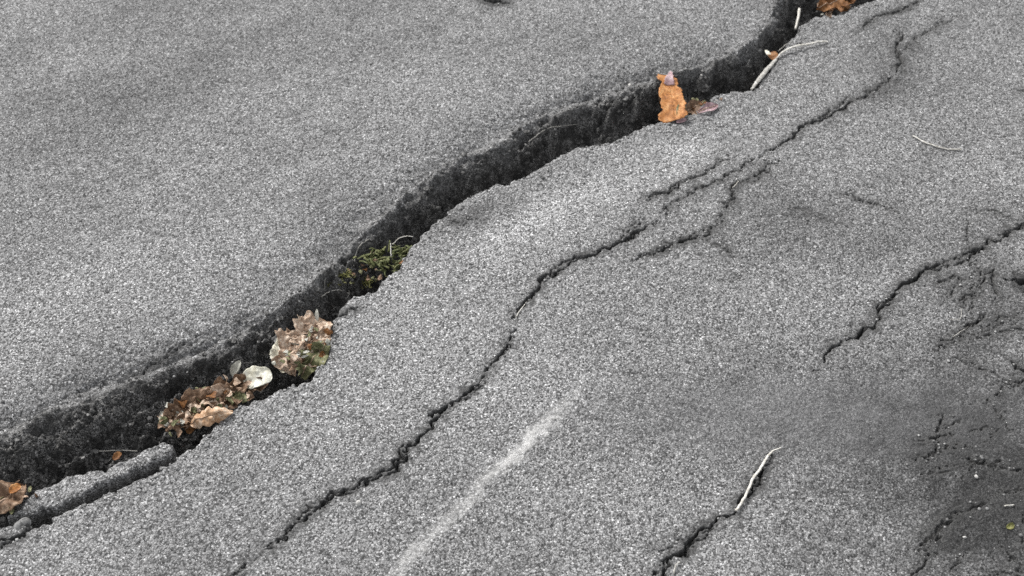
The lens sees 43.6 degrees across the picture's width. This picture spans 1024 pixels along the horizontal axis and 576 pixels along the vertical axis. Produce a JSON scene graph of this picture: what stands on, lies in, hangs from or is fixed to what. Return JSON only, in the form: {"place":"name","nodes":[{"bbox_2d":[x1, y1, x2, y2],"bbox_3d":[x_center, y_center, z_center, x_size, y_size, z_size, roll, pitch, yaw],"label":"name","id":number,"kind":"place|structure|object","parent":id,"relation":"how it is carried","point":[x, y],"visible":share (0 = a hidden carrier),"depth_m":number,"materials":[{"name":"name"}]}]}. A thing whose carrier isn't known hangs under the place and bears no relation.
{"place":"outdoors","nodes":[
{"label":"outdoors","id":0,"kind":"place"},
{"bbox_2d":[0,0,1023,575],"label":"asphalt ground","id":1,"kind":"structure","parent":0,"point":[688,326],"depth_m":2.20,"materials":[{"name":"grey asphalt"}]},
{"bbox_2d":[13,517,30,529],"bbox_3d":[-0.718,0.350,1.875,0.024,0.026,0.032,0,47,0],"label":"asphalt lump","id":2,"kind":"object","parent":1,"relation":"on","point":[25,521],"visible":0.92,"depth_m":1.87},
{"bbox_2d":[7,442,177,527],"bbox_3d":[-0.632,0.343,1.984,0.277,0.162,0.077,-20,50,-18],"label":"asphalt chunk","id":3,"kind":"object","parent":1,"relation":"on","point":[63,496],"visible":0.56,"depth_m":1.93,"materials":[{"name":"grey asphalt"}]},
{"bbox_2d":[230,360,240,375],"bbox_3d":[-0.447,0.132,2.075,0.021,0.026,0.012,-18,50,-16],"label":"leaf scrap","id":4,"kind":"object","parent":1,"relation":"on","point":[235,367],"visible":0.95,"depth_m":2.07,"materials":[{"name":"grey plant"}]},
{"bbox_2d":[338,268,355,277],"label":"moss tuft","id":5,"kind":"object","parent":1,"relation":"on","point":[346,273],"visible":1,"depth_m":2.24,"materials":[{"name":"green plant"}]},
{"bbox_2d":[361,277,376,288],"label":"moss tuft","id":6,"kind":"object","parent":1,"relation":"on","point":[366,282],"visible":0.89,"depth_m":2.28,"materials":[{"name":"green plant"}]},
{"bbox_2d":[353,246,396,275],"bbox_3d":[-0.236,-0.057,2.263,0.080,0.020,0.058,27,53,23],"label":"grass tuft","id":7,"kind":"object","parent":1,"relation":"on","point":[377,253],"visible":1,"depth_m":2.26,"materials":[{"name":"green plant"}]},
{"bbox_2d":[370,256,403,272],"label":"grass tuft","id":8,"kind":"object","parent":1,"relation":"on","point":[396,265],"visible":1,"depth_m":2.24,"materials":[{"name":"green plant"}]},
{"bbox_2d":[387,240,411,257],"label":"grass tuft","id":9,"kind":"object","parent":1,"relation":"on","point":[402,251],"visible":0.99,"depth_m":2.26,"materials":[{"name":"green plant"}]},
{"bbox_2d":[0,0,832,528],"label":"crumbled asphalt","id":10,"kind":"structure","parent":1,"relation":"on","point":[204,354],"depth_m":2.12,"materials":[{"name":"black asphalt"}]},
{"bbox_2d":[112,452,121,459],"bbox_3d":[-0.601,0.255,1.948,0.012,0.006,0.014,0,47,0],"label":"leaf scrap","id":11,"kind":"object","parent":10,"relation":"on","point":[116,455],"visible":1,"depth_m":1.95,"materials":[{"name":"brown plant"}]},
{"bbox_2d":[0,0,850,513],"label":"leaf litter","id":12,"kind":"object","parent":1,"relation":"on","point":[238,396],"visible":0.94,"depth_m":2.05,"materials":[{"name":"brown plant"}]},
{"bbox_2d":[0,480,25,513],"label":"dry leaf","id":13,"kind":"object","parent":12,"relation":"on","point":[6,504],"visible":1,"depth_m":1.90,"materials":[{"name":"brown plant"}]},
{"bbox_2d":[9,483,20,492],"bbox_3d":[-0.739,0.297,1.902,0.016,0.007,0.016,0,47,0],"label":"leaf scrap","id":14,"kind":"object","parent":13,"relation":"on","point":[15,487],"visible":1,"depth_m":1.90,"materials":[{"name":"orange plant"}]},
{"bbox_2d":[158,411,184,426],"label":"dry leaf","id":15,"kind":"object","parent":12,"relation":"on","point":[167,424],"visible":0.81,"depth_m":2.03,"materials":[{"name":"beige plant"}]},
{"bbox_2d":[183,422,195,433],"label":"dry leaf","id":16,"kind":"object","parent":12,"relation":"on","point":[190,429],"visible":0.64,"depth_m":2.03,"materials":[{"name":"brown plant"}]},
{"bbox_2d":[163,374,247,429],"bbox_3d":[-0.483,0.185,2.029,0.151,0.047,0.065,-17,49,-15],"label":"dry leaf","id":17,"kind":"object","parent":12,"relation":"on","point":[190,394],"visible":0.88,"depth_m":2.03,"materials":[{"name":"brown plant"}]},
{"bbox_2d":[179,406,232,428],"bbox_3d":[-0.481,0.204,1.998,0.091,0.047,0.030,0,47,0],"label":"dry leaf","id":18,"kind":"object","parent":17,"relation":"on","point":[208,416],"visible":1,"depth_m":1.99,"materials":[{"name":"brown plant"}]},
{"bbox_2d":[193,383,235,408],"bbox_3d":[-0.471,0.174,2.033,0.074,0.032,0.036,-16,49,-14],"label":"dry leaf","id":19,"kind":"object","parent":17,"relation":"on","point":[219,388],"visible":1,"depth_m":2.04,"materials":[{"name":"brown plant"}]},
{"bbox_2d":[245,377,267,392],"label":"dry leaf","id":20,"kind":"object","parent":12,"relation":"on","point":[260,388],"visible":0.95,"depth_m":2.06,"materials":[{"name":"plant"}]},
{"bbox_2d":[243,366,271,388],"bbox_3d":[-0.410,0.144,2.056,0.049,0.022,0.035,0,47,0],"label":"leaf scrap","id":21,"kind":"object","parent":20,"relation":"on","point":[251,373],"visible":1,"depth_m":2.06,"materials":[{"name":"white plant"}]},
{"bbox_2d":[269,339,285,372],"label":"dry leaf","id":22,"kind":"object","parent":12,"relation":"on","point":[274,350],"visible":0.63,"depth_m":2.11,"materials":[{"name":"beige plant"}]},
{"bbox_2d":[271,310,332,375],"bbox_3d":[-0.345,0.090,2.109,0.099,0.058,0.102,0,47,0],"label":"dry leaf","id":23,"kind":"object","parent":12,"relation":"on","point":[300,323],"visible":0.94,"depth_m":2.11,"materials":[{"name":"brown plant"}]},
{"bbox_2d":[315,309,318,320],"bbox_3d":[-0.325,0.046,2.134,0.007,0.018,0.018,0,47,0],"label":"leaf scrap","id":24,"kind":"object","parent":23,"relation":"on","point":[316,315],"visible":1,"depth_m":2.13,"materials":[{"name":"grey plant"}]},
{"bbox_2d":[297,341,330,379],"bbox_3d":[-0.324,0.116,2.096,0.055,0.055,0.059,0,47,0],"label":"dry leaf","id":25,"kind":"object","parent":12,"relation":"on","point":[313,360],"visible":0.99,"depth_m":2.09,"materials":[{"name":"green plant"}]},
{"bbox_2d":[685,99,701,112],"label":"dry leaf","id":26,"kind":"object","parent":12,"relation":"on","point":[695,104],"visible":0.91,"depth_m":2.52,"materials":[{"name":"brown plant"}]},
{"bbox_2d":[816,0,855,11],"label":"dry leaf","id":27,"kind":"object","parent":12,"relation":"on","point":[825,5],"visible":1,"depth_m":2.76,"materials":[{"name":"brown plant"}]},
{"bbox_2d":[0,0,1023,575],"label":"grit","id":28,"kind":"object","parent":1,"relation":"on","point":[548,278],"visible":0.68,"depth_m":2.18,"materials":[{"name":"grey gravel"}]},
{"bbox_2d":[528,124,576,141],"bbox_3d":[0.079,-0.310,2.525,0.125,0.026,0.010,-30,54,-25],"label":"rootlet","id":29,"kind":"object","parent":1,"relation":"on","point":[548,128],"visible":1,"depth_m":2.51,"materials":[{"name":"grey plant"}]},
{"bbox_2d":[657,74,687,122],"bbox_3d":[0.313,-0.379,2.528,0.057,0.018,0.143,0,47,0],"label":"dry leaf","id":30,"kind":"object","parent":1,"relation":"on","point":[671,97],"visible":1,"depth_m":2.51,"materials":[{"name":"orange plant"}]},
{"bbox_2d":[664,71,674,85],"bbox_3d":[0.313,-0.421,2.557,0.022,0.011,0.043,0,47,0],"label":"leaf scrap","id":31,"kind":"object","parent":30,"relation":"on","point":[669,79],"visible":1,"depth_m":2.55,"materials":[{"name":"pink plant"}]},
{"bbox_2d":[676,118,685,122],"bbox_3d":[0.329,-0.326,2.485,0.024,0.006,0.010,-21,51,-19],"label":"leaf scrap","id":32,"kind":"object","parent":1,"relation":"on","point":[681,120],"visible":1,"depth_m":2.48,"materials":[{"name":"purple plant"}]},
{"bbox_2d":[697,102,717,112],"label":"dry leaf","id":33,"kind":"object","parent":1,"relation":"on","point":[710,106],"visible":1,"depth_m":2.51,"materials":[{"name":"pink plant"}]},
{"bbox_2d":[735,447,780,510],"bbox_3d":[0.367,0.282,1.920,0.012,0.006,0.142,27,53,23],"label":"dry straw","id":34,"kind":"object","parent":1,"relation":"on","point":[751,481],"visible":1,"depth_m":1.92,"materials":[{"name":"beige plant"}]},
{"bbox_2d":[751,58,777,89],"bbox_3d":[0.510,-0.434,2.589,0.010,0.007,0.124,24,51,21],"label":"dry reed","id":35,"kind":"object","parent":1,"relation":"on","point":[763,73],"visible":1,"depth_m":2.58,"materials":[{"name":"white plant"}]},
{"bbox_2d":[767,51,777,59],"bbox_3d":[0.536,-0.478,2.631,0.027,0.009,0.022,34,55,27],"label":"leaf scrap","id":36,"kind":"object","parent":1,"relation":"on","point":[773,55],"visible":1,"depth_m":2.63,"materials":[{"name":"orange plant"}]},
{"bbox_2d":[794,8,800,29],"bbox_3d":[0.611,-0.575,2.738,0.007,0.009,0.078,11,48,10],"label":"twig stub","id":37,"kind":"object","parent":1,"relation":"on","point":[798,15],"visible":1,"depth_m":2.74,"materials":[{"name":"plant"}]},
{"bbox_2d":[776,40,827,58],"bbox_3d":[0.597,-0.496,2.641,0.129,0.012,0.013,-19,50,-17],"label":"dry straw","id":38,"kind":"object","parent":1,"relation":"on","point":[795,46],"visible":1,"depth_m":2.64,"materials":[{"name":"beige plant"}]},
{"bbox_2d":[913,135,961,149],"bbox_3d":[0.809,-0.274,2.441,0.094,0.004,0.014,20,50,17],"label":"dry straw","id":39,"kind":"object","parent":1,"relation":"on","point":[935,145],"visible":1,"depth_m":2.44,"materials":[{"name":"beige plant"}]},
{"bbox_2d":[1006,523,1013,528],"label":"leaf","id":40,"kind":"object","parent":1,"relation":"on","point":[1010,526],"visible":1,"depth_m":1.86,"materials":[{"name":"yellow plant"}]}
]}

